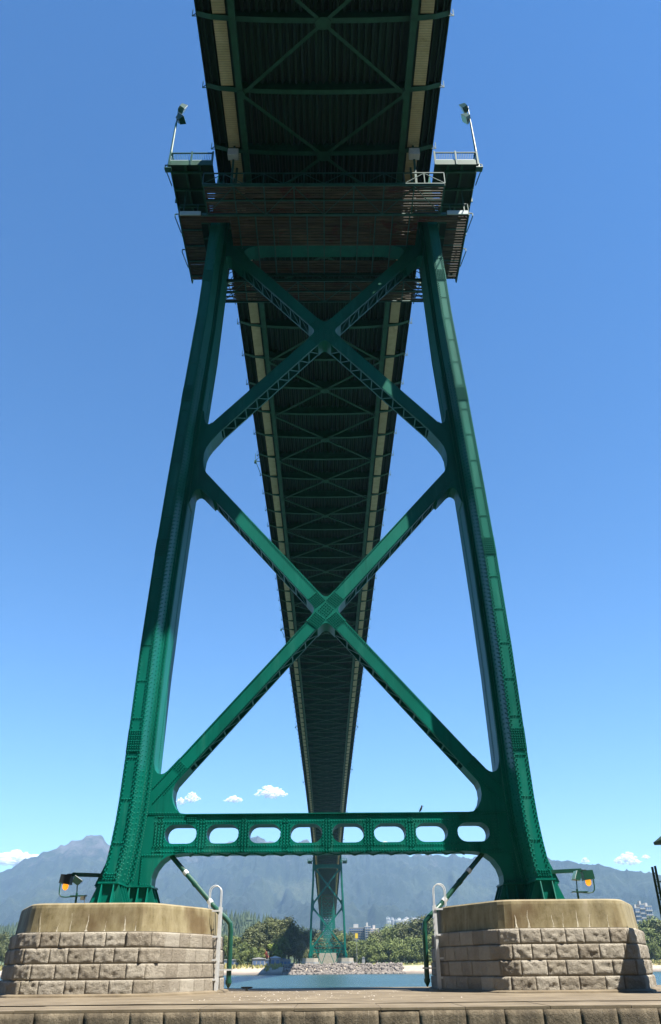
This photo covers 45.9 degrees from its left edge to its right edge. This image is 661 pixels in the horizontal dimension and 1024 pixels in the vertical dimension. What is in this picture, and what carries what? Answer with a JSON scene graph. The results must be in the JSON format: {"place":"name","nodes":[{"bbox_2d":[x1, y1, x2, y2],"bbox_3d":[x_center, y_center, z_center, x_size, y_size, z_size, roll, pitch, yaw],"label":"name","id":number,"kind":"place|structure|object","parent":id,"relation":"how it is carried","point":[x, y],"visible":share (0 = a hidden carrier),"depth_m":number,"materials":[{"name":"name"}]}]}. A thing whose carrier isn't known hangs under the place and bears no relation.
{"place":"outdoors","nodes":[
{"label":"outdoors","id":0,"kind":"place"},
{"bbox_2d":[0,835,660,934],"bbox_3d":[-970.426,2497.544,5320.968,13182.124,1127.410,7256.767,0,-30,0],"label":"mountain","id":1,"kind":"structure","parent":0,"point":[378,890],"depth_m":5830.71,"materials":[{"name":"grey stone"}]},
{"bbox_2d":[0,985,660,1023],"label":"foundation plinth","id":2,"kind":"structure","parent":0,"point":[386,1005],"depth_m":25.30,"materials":[{"name":"concrete"}]},
{"bbox_2d":[0,903,228,997],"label":"bridge pier","id":3,"kind":"structure","parent":2,"relation":"on","point":[74,950],"depth_m":38.06,"materials":[{"name":"stone"}]},
{"bbox_2d":[59,875,86,902],"bbox_3d":[-14.412,21.268,43.597,1.584,1.710,0.604,0,-30,0],"label":"floodlight stand","id":4,"kind":"object","parent":3,"relation":"on","point":[77,881],"visible":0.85,"depth_m":43.54,"materials":[{"name":"green metal"}]},
{"bbox_2d":[208,885,222,990],"bbox_3d":[-6.380,23.178,42.552,0.735,5.096,0.680,0,-30,0],"label":"ladder","id":5,"kind":"object","parent":3,"relation":"attached to","point":[217,959],"visible":0.98,"depth_m":42.38,"materials":[{"name":"metal"}]},
{"bbox_2d":[89,175,564,902],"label":"bridge tower","id":6,"kind":"structure","parent":3,"relation":"on","point":[503,815],"depth_m":52.93,"materials":[{"name":"green metal"}]},
{"bbox_2d":[59,872,102,889],"bbox_3d":[-14.314,21.276,44.948,2.489,0.920,0.600,0,-30,0],"label":"amber beacon","id":7,"kind":"object","parent":6,"relation":"attached to","point":[66,880],"visible":0.96,"depth_m":44.88,"materials":[{"name":"black"}]},
{"bbox_2d":[165,151,215,279],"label":"tower balcony","id":8,"kind":"structure","parent":6,"relation":"attached to","point":[187,176],"depth_m":70.56,"materials":[{"name":"green paint"}]},
{"bbox_2d":[164,103,187,172],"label":"floodlight pole","id":9,"kind":"object","parent":8,"relation":"attached to","point":[180,118],"visible":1,"depth_m":72.08,"materials":[{"name":"white metal"}]},
{"bbox_2d":[170,856,232,988],"bbox_3d":[-7.469,22.964,44.217,4.453,6.925,0.498,-8,-31,12],"label":"drain pipe","id":10,"kind":"object","parent":6,"relation":"attached to","point":[204,895],"visible":0.87,"depth_m":43.72,"materials":[{"name":"metal"}]},
{"bbox_2d":[192,0,453,894],"bbox_3d":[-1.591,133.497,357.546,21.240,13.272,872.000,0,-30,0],"label":"bridge deck","id":11,"kind":"structure","parent":6,"relation":"on","point":[323,85],"depth_m":87.68,"materials":[{"name":"green paint"}]},
{"bbox_2d":[202,145,445,215],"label":"plank platform","id":12,"kind":"structure","parent":11,"relation":"hanging from","point":[416,193],"depth_m":67.06,"materials":[{"name":"wood"}]},
{"bbox_2d":[225,268,422,302],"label":"plank platform","id":13,"kind":"structure","parent":11,"relation":"hanging from","point":[306,290],"depth_m":75.76,"materials":[{"name":"wood"}]},
{"bbox_2d":[178,178,468,283],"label":"plank platform","id":14,"kind":"structure","parent":6,"relation":"attached to","point":[346,230],"depth_m":71.05,"materials":[{"name":"grey paint"}]},
{"bbox_2d":[422,853,483,986],"bbox_3d":[7.139,22.890,44.309,4.453,6.925,0.498,7,-31,-13],"label":"drain pipe","id":15,"kind":"object","parent":6,"relation":"attached to","point":[456,885],"visible":0.88,"depth_m":43.79,"materials":[{"name":"metal"}]},
{"bbox_2d":[432,151,482,281],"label":"tower balcony","id":16,"kind":"structure","parent":6,"relation":"attached to","point":[460,174],"depth_m":70.69,"materials":[{"name":"green paint"}]},
{"bbox_2d":[459,103,482,171],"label":"floodlight pole","id":17,"kind":"object","parent":16,"relation":"attached to","point":[465,115],"visible":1,"depth_m":72.27,"materials":[{"name":"white metal"}]},
{"bbox_2d":[551,868,594,885],"bbox_3d":[13.957,21.134,45.127,2.489,0.920,0.600,0,-30,0],"label":"amber beacon","id":18,"kind":"object","parent":6,"relation":"attached to","point":[587,876],"visible":0.96,"depth_m":45.04,"materials":[{"name":"green metal"}]},
{"bbox_2d":[427,899,660,992],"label":"bridge pier","id":19,"kind":"structure","parent":2,"relation":"on","point":[552,946],"depth_m":38.21,"materials":[{"name":"stone"}]},
{"bbox_2d":[432,883,446,988],"bbox_3d":[6.074,23.115,42.630,0.735,5.096,0.680,0,-30,0],"label":"ladder","id":20,"kind":"object","parent":19,"relation":"attached to","point":[438,957],"visible":1,"depth_m":42.46,"materials":[{"name":"metal"}]},
{"bbox_2d":[571,870,594,898],"bbox_3d":[14.197,21.090,43.773,1.334,1.764,0.544,0,-30,0],"label":"floodlight stand","id":21,"kind":"object","parent":19,"relation":"on","point":[576,875],"visible":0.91,"depth_m":43.84,"materials":[{"name":"green metal"}]},
{"bbox_2d":[0,972,660,987],"bbox_3d":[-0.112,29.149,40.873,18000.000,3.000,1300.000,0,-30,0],"label":"water","id":22,"kind":"structure","parent":0,"point":[333,980],"depth_m":221.84,"materials":[{"name":"blue liquid"}]},
{"bbox_2d":[0,924,660,976],"bbox_3d":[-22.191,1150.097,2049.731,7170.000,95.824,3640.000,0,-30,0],"label":"ground","id":23,"kind":"structure","parent":0,"point":[412,969],"depth_m":486.49,"materials":[{"name":"beige sand"}]},
{"bbox_2d":[0,949,6,963],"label":"broadleaf tree","id":24,"kind":"object","parent":23,"relation":"on","point":[3,952],"visible":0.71,"depth_m":526.46,"materials":[{"name":"green plant"}]},
{"bbox_2d":[0,931,9,961],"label":"broadleaf tree","id":25,"kind":"object","parent":23,"relation":"on","point":[3,936],"visible":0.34,"depth_m":577.98,"materials":[{"name":"green plant"}]},
{"bbox_2d":[0,939,9,960],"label":"broadleaf tree","id":26,"kind":"object","parent":23,"relation":"on","point":[6,944],"visible":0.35,"depth_m":543.66,"materials":[{"name":"green plant"}]},
{"bbox_2d":[221,935,227,958],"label":"broadleaf tree","id":27,"kind":"object","parent":23,"relation":"on","point":[225,946],"visible":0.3,"depth_m":557.63,"materials":[{"name":"green plant"}]},
{"bbox_2d":[224,959,240,964],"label":"trailer","id":28,"kind":"object","parent":23,"relation":"on","point":[233,961],"visible":0.36,"depth_m":523.16,"materials":[{"name":"grey"}]},
{"bbox_2d":[232,948,237,958],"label":"broadleaf tree","id":29,"kind":"object","parent":23,"relation":"on","point":[234,951],"visible":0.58,"depth_m":536.45,"materials":[{"name":"green plant"}]},
{"bbox_2d":[232,937,247,958],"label":"broadleaf tree","id":30,"kind":"object","parent":23,"relation":"on","point":[236,941],"visible":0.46,"depth_m":558.31,"materials":[{"name":"green plant"}]},
{"bbox_2d":[235,951,248,964],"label":"broadleaf tree","id":31,"kind":"object","parent":23,"relation":"on","point":[239,958],"visible":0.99,"depth_m":523.26,"materials":[{"name":"green plant"}]},
{"bbox_2d":[237,942,252,962],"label":"broadleaf tree","id":32,"kind":"object","parent":23,"relation":"on","point":[243,946],"visible":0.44,"depth_m":541.93,"materials":[{"name":"green plant"}]},
{"bbox_2d":[239,925,257,962],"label":"broadleaf tree","id":33,"kind":"object","parent":23,"relation":"on","point":[248,934],"visible":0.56,"depth_m":559.76,"materials":[{"name":"green plant"}]},
{"bbox_2d":[242,950,255,963],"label":"broadleaf tree","id":34,"kind":"object","parent":23,"relation":"on","point":[247,954],"visible":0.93,"depth_m":525.01,"materials":[{"name":"green plant"}]},
{"bbox_2d":[249,946,259,963],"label":"broadleaf tree","id":35,"kind":"object","parent":23,"relation":"on","point":[253,951],"visible":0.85,"depth_m":522.61,"materials":[{"name":"green plant"}]},
{"bbox_2d":[252,921,263,940],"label":"broadleaf tree","id":36,"kind":"object","parent":23,"relation":"on","point":[258,923],"visible":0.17,"depth_m":578.44,"materials":[{"name":"green plant"}]},
{"bbox_2d":[248,932,268,952],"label":"broadleaf tree","id":37,"kind":"object","parent":23,"relation":"on","point":[259,940],"visible":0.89,"depth_m":551.40,"materials":[{"name":"green plant"}]},
{"bbox_2d":[252,957,264,965],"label":"shed","id":38,"kind":"structure","parent":23,"relation":"on","point":[258,960],"depth_m":517.10,"materials":[{"name":"grey"}]},
{"bbox_2d":[257,948,265,957],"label":"broadleaf tree","id":39,"kind":"object","parent":23,"relation":"on","point":[262,951],"visible":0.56,"depth_m":538.24,"materials":[{"name":"green plant"}]},
{"bbox_2d":[256,923,272,950],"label":"broadleaf tree","id":40,"kind":"object","parent":23,"relation":"on","point":[261,928],"visible":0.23,"depth_m":569.07,"materials":[{"name":"green plant"}]},
{"bbox_2d":[262,917,279,958],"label":"broadleaf tree","id":41,"kind":"object","parent":23,"relation":"on","point":[269,919],"visible":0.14,"depth_m":583.70,"materials":[{"name":"green plant"}]},
{"bbox_2d":[262,929,284,955],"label":"broadleaf tree","id":42,"kind":"object","parent":23,"relation":"on","point":[270,933],"visible":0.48,"depth_m":554.64,"materials":[{"name":"green plant"}]},
{"bbox_2d":[265,943,282,958],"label":"broadleaf tree","id":43,"kind":"object","parent":23,"relation":"on","point":[275,950],"visible":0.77,"depth_m":533.36,"materials":[{"name":"green plant"}]},
{"bbox_2d":[270,956,280,964],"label":"shed","id":44,"kind":"structure","parent":23,"relation":"on","point":[274,959],"depth_m":520.94,"materials":[{"name":"blue"}]},
{"bbox_2d":[264,919,294,940],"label":"broadleaf tree","id":45,"kind":"object","parent":23,"relation":"on","point":[274,924],"visible":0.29,"depth_m":568.04,"materials":[{"name":"green plant"}]},
{"bbox_2d":[270,934,291,957],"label":"broadleaf tree","id":46,"kind":"object","parent":23,"relation":"on","point":[281,943],"visible":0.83,"depth_m":538.93,"materials":[{"name":"green plant"}]},
{"bbox_2d":[280,959,290,964],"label":"shed","id":47,"kind":"structure","parent":23,"relation":"on","point":[285,961],"depth_m":522.78,"materials":[{"name":"blue"}]},
{"bbox_2d":[280,927,297,958],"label":"broadleaf tree","id":48,"kind":"object","parent":23,"relation":"on","point":[286,933],"visible":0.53,"depth_m":556.98,"materials":[{"name":"green plant"}]},
{"bbox_2d":[281,915,305,958],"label":"broadleaf tree","id":49,"kind":"object","parent":23,"relation":"on","point":[288,922],"visible":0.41,"depth_m":573.04,"materials":[{"name":"green plant"}]},
{"bbox_2d":[287,931,305,962],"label":"broadleaf tree","id":50,"kind":"object","parent":23,"relation":"on","point":[297,938],"visible":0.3,"depth_m":568.32,"materials":[{"name":"green plant"}]},
{"bbox_2d":[289,942,304,962],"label":"broadleaf tree","id":51,"kind":"object","parent":23,"relation":"on","point":[296,950],"visible":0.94,"depth_m":552.52,"materials":[{"name":"green plant"}]},
{"bbox_2d":[297,942,308,958],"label":"broadleaf tree","id":52,"kind":"object","parent":23,"relation":"on","point":[304,955],"visible":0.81,"depth_m":555.62,"materials":[{"name":"green plant"}]},
{"bbox_2d":[295,931,314,961],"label":"broadleaf tree","id":53,"kind":"object","parent":23,"relation":"on","point":[306,937],"visible":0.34,"depth_m":577.78,"materials":[{"name":"green plant"}]},
{"bbox_2d":[301,958,318,963],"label":"bridge pier","id":54,"kind":"structure","parent":23,"relation":"on","point":[310,960],"depth_m":514.11,"materials":[{"name":"beige concrete"}]},
{"bbox_2d":[308,855,347,957],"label":"bridge tower","id":55,"kind":"structure","parent":54,"relation":"on","point":[313,901],"depth_m":534.33,"materials":[{"name":"green metal"}]},
{"bbox_2d":[304,928,321,957],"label":"broadleaf tree","id":56,"kind":"object","parent":23,"relation":"on","point":[315,938],"visible":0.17,"depth_m":603.24,"materials":[{"name":"green plant"}]},
{"bbox_2d":[312,929,328,957],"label":"broadleaf tree","id":57,"kind":"object","parent":23,"relation":"on","point":[318,934],"visible":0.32,"depth_m":611.14,"materials":[{"name":"green plant"}]},
{"bbox_2d":[317,894,337,951],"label":"approach viaduct","id":58,"kind":"object","parent":23,"relation":"on","point":[327,905],"visible":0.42,"depth_m":781.84,"materials":[{"name":"green metal"}]},
{"bbox_2d":[319,953,336,963],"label":"cable anchor block","id":59,"kind":"structure","parent":23,"relation":"on","point":[327,959],"depth_m":555.47,"materials":[{"name":"beige concrete"}]},
{"bbox_2d":[311,942,344,963],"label":"service trestle","id":60,"kind":"object","parent":23,"relation":"on","point":[327,947],"visible":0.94,"depth_m":513.46,"materials":[{"name":"green paint"}]},
{"bbox_2d":[0,909,660,962],"bbox_3d":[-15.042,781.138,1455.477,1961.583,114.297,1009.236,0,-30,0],"label":"conifer forest","id":61,"kind":"object","parent":23,"relation":"on","point":[242,921],"visible":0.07,"depth_m":1520.24,"materials":[{"name":"green plant"}]},
{"bbox_2d":[0,959,660,971],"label":"shore grass","id":62,"kind":"structure","parent":23,"relation":"on","point":[277,966],"depth_m":509.16,"materials":[{"name":"green plant"}]},
{"bbox_2d":[328,928,342,957],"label":"broadleaf tree","id":63,"kind":"object","parent":23,"relation":"on","point":[333,938],"visible":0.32,"depth_m":610.64,"materials":[{"name":"green plant"}]},
{"bbox_2d":[333,931,352,955],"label":"broadleaf tree","id":64,"kind":"object","parent":23,"relation":"on","point":[340,937],"visible":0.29,"depth_m":603.69,"materials":[{"name":"green plant"}]},
{"bbox_2d":[281,962,405,974],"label":"riprap","id":65,"kind":"object","parent":23,"relation":"on","point":[315,969],"visible":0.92,"depth_m":482.81,"materials":[{"name":"grey stone"}]},
{"bbox_2d":[337,958,353,963],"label":"bridge pier","id":66,"kind":"structure","parent":23,"relation":"on","point":[345,960],"depth_m":514.10,"materials":[{"name":"beige concrete"}]},
{"bbox_2d":[340,932,355,957],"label":"broadleaf tree","id":67,"kind":"object","parent":23,"relation":"on","point":[350,937],"visible":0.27,"depth_m":586.84,"materials":[{"name":"green plant"}]},
{"bbox_2d":[342,941,359,961],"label":"broadleaf tree","id":68,"kind":"object","parent":23,"relation":"on","point":[350,944],"visible":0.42,"depth_m":557.54,"materials":[{"name":"green plant"}]},
{"bbox_2d":[348,944,364,963],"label":"broadleaf tree","id":69,"kind":"object","parent":23,"relation":"on","point":[354,957],"visible":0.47,"depth_m":540.72,"materials":[{"name":"green plant"}]},
{"bbox_2d":[349,924,364,962],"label":"apartment tower","id":70,"kind":"structure","parent":23,"relation":"on","point":[359,931],"depth_m":960.96,"materials":[{"name":"grey"}]},
{"bbox_2d":[349,939,365,962],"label":"broadleaf tree","id":71,"kind":"object","parent":23,"relation":"on","point":[360,941],"visible":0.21,"depth_m":557.75,"materials":[{"name":"green plant"}]},
{"bbox_2d":[355,945,373,962],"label":"broadleaf tree","id":72,"kind":"object","parent":23,"relation":"on","point":[360,951],"visible":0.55,"depth_m":532.02,"materials":[{"name":"green plant"}]},
{"bbox_2d":[364,923,370,940],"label":"apartment tower","id":73,"kind":"structure","parent":23,"relation":"on","point":[367,928],"depth_m":952.35,"materials":[{"name":"grey"}]},
{"bbox_2d":[360,946,375,963],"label":"broadleaf tree","id":74,"kind":"object","parent":23,"relation":"on","point":[367,956],"visible":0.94,"depth_m":524.43,"materials":[{"name":"green plant"}]},
{"bbox_2d":[361,935,381,956],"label":"broadleaf tree","id":75,"kind":"object","parent":23,"relation":"on","point":[371,941],"visible":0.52,"depth_m":552.17,"materials":[{"name":"green plant"}]},
{"bbox_2d":[371,925,378,933],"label":"apartment tower","id":76,"kind":"structure","parent":23,"relation":"on","point":[373,927],"depth_m":989.20,"materials":[{"name":"beige"}]},
{"bbox_2d":[365,930,385,961],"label":"broadleaf tree","id":77,"kind":"object","parent":23,"relation":"on","point":[378,935],"visible":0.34,"depth_m":560.50,"materials":[{"name":"green plant"}]},
{"bbox_2d":[368,942,386,962],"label":"broadleaf tree","id":78,"kind":"object","parent":23,"relation":"on","point":[375,950],"visible":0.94,"depth_m":526.42,"materials":[{"name":"green plant"}]},
{"bbox_2d":[374,941,391,962],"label":"broadleaf tree","id":79,"kind":"object","parent":23,"relation":"on","point":[388,956],"visible":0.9,"depth_m":527.83,"materials":[{"name":"green plant"}]},
{"bbox_2d":[379,939,401,962],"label":"broadleaf tree","id":80,"kind":"object","parent":23,"relation":"on","point":[394,957],"visible":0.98,"depth_m":526.02,"materials":[{"name":"green plant"}]},
{"bbox_2d":[379,924,401,957],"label":"broadleaf tree","id":81,"kind":"object","parent":23,"relation":"on","point":[387,934],"visible":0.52,"depth_m":570.12,"materials":[{"name":"green plant"}]},
{"bbox_2d":[381,922,404,954],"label":"broadleaf tree","id":82,"kind":"object","parent":23,"relation":"on","point":[397,930],"visible":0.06,"depth_m":577.72,"materials":[{"name":"green plant"}]},
{"bbox_2d":[391,937,407,962],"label":"broadleaf tree","id":83,"kind":"object","parent":23,"relation":"on","point":[396,940],"visible":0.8,"depth_m":530.01,"materials":[{"name":"green plant"}]},
{"bbox_2d":[391,921,415,962],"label":"broadleaf tree","id":84,"kind":"object","parent":23,"relation":"on","point":[403,930],"visible":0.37,"depth_m":570.60,"materials":[{"name":"green plant"}]},
{"bbox_2d":[396,942,416,962],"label":"broadleaf tree","id":85,"kind":"object","parent":23,"relation":"on","point":[408,954],"visible":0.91,"depth_m":527.59,"materials":[{"name":"green plant"}]},
{"bbox_2d":[401,920,415,938],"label":"broadleaf tree","id":86,"kind":"object","parent":23,"relation":"on","point":[407,925],"visible":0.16,"depth_m":582.84,"materials":[{"name":"green plant"}]},
{"bbox_2d":[402,936,421,962],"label":"broadleaf tree","id":87,"kind":"object","parent":23,"relation":"on","point":[406,940],"visible":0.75,"depth_m":533.29,"materials":[{"name":"green plant"}]},
{"bbox_2d":[405,916,430,961],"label":"broadleaf tree","id":88,"kind":"object","parent":23,"relation":"on","point":[411,925],"visible":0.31,"depth_m":580.14,"materials":[{"name":"green plant"}]},
{"bbox_2d":[409,939,431,961],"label":"broadleaf tree","id":89,"kind":"object","parent":23,"relation":"on","point":[419,945],"visible":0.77,"depth_m":528.73,"materials":[{"name":"green plant"}]},
{"bbox_2d":[412,935,431,961],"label":"broadleaf tree","id":90,"kind":"object","parent":23,"relation":"on","point":[429,949],"visible":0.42,"depth_m":530.94,"materials":[{"name":"green plant"}]},
{"bbox_2d":[414,913,433,962],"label":"broadleaf tree","id":91,"kind":"object","parent":23,"relation":"on","point":[429,925],"visible":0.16,"depth_m":579.61,"materials":[{"name":"green plant"}]},
{"bbox_2d":[632,904,641,923],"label":"apartment block","id":92,"kind":"structure","parent":23,"relation":"on","point":[638,916],"depth_m":1107.23,"materials":[{"name":"grey concrete"}]},
{"bbox_2d":[636,901,646,921],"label":"apartment block","id":93,"kind":"structure","parent":23,"relation":"on","point":[642,910],"depth_m":1108.87,"materials":[{"name":"grey concrete"}]},
{"bbox_2d":[637,921,652,942],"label":"broadleaf tree","id":94,"kind":"object","parent":23,"relation":"on","point":[642,924],"visible":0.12,"depth_m":571.09,"materials":[{"name":"green plant"}]},
{"bbox_2d":[639,916,660,959],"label":"broadleaf tree","id":95,"kind":"object","parent":23,"relation":"on","point":[649,921],"visible":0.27,"depth_m":568.34,"materials":[{"name":"green plant"}]},
{"bbox_2d":[641,926,660,959],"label":"broadleaf tree","id":96,"kind":"object","parent":23,"relation":"on","point":[648,933],"visible":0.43,"depth_m":547.92,"materials":[{"name":"green plant"}]},
{"bbox_2d":[643,903,659,950],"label":"apartment block","id":97,"kind":"structure","parent":23,"relation":"on","point":[649,910],"depth_m":1108.38,"materials":[{"name":"grey concrete"}]},
{"bbox_2d":[648,940,660,959],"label":"broadleaf tree","id":98,"kind":"object","parent":23,"relation":"on","point":[652,946],"visible":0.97,"depth_m":526.42,"materials":[{"name":"green plant"}]},
{"bbox_2d":[650,919,660,951],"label":"broadleaf tree","id":99,"kind":"object","parent":23,"relation":"on","point":[657,928],"visible":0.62,"depth_m":555.02,"materials":[{"name":"green plant"}]},
{"bbox_2d":[0,0,660,874],"label":"sky","id":100,"kind":"structure","parent":0,"point":[555,299],"materials":[{"name":"blue"}]},
{"bbox_2d":[651,836,660,915],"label":"lamp post","id":101,"kind":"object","parent":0,"point":[657,841],"depth_m":38.71,"materials":[{"name":"green metal"}]}
]}

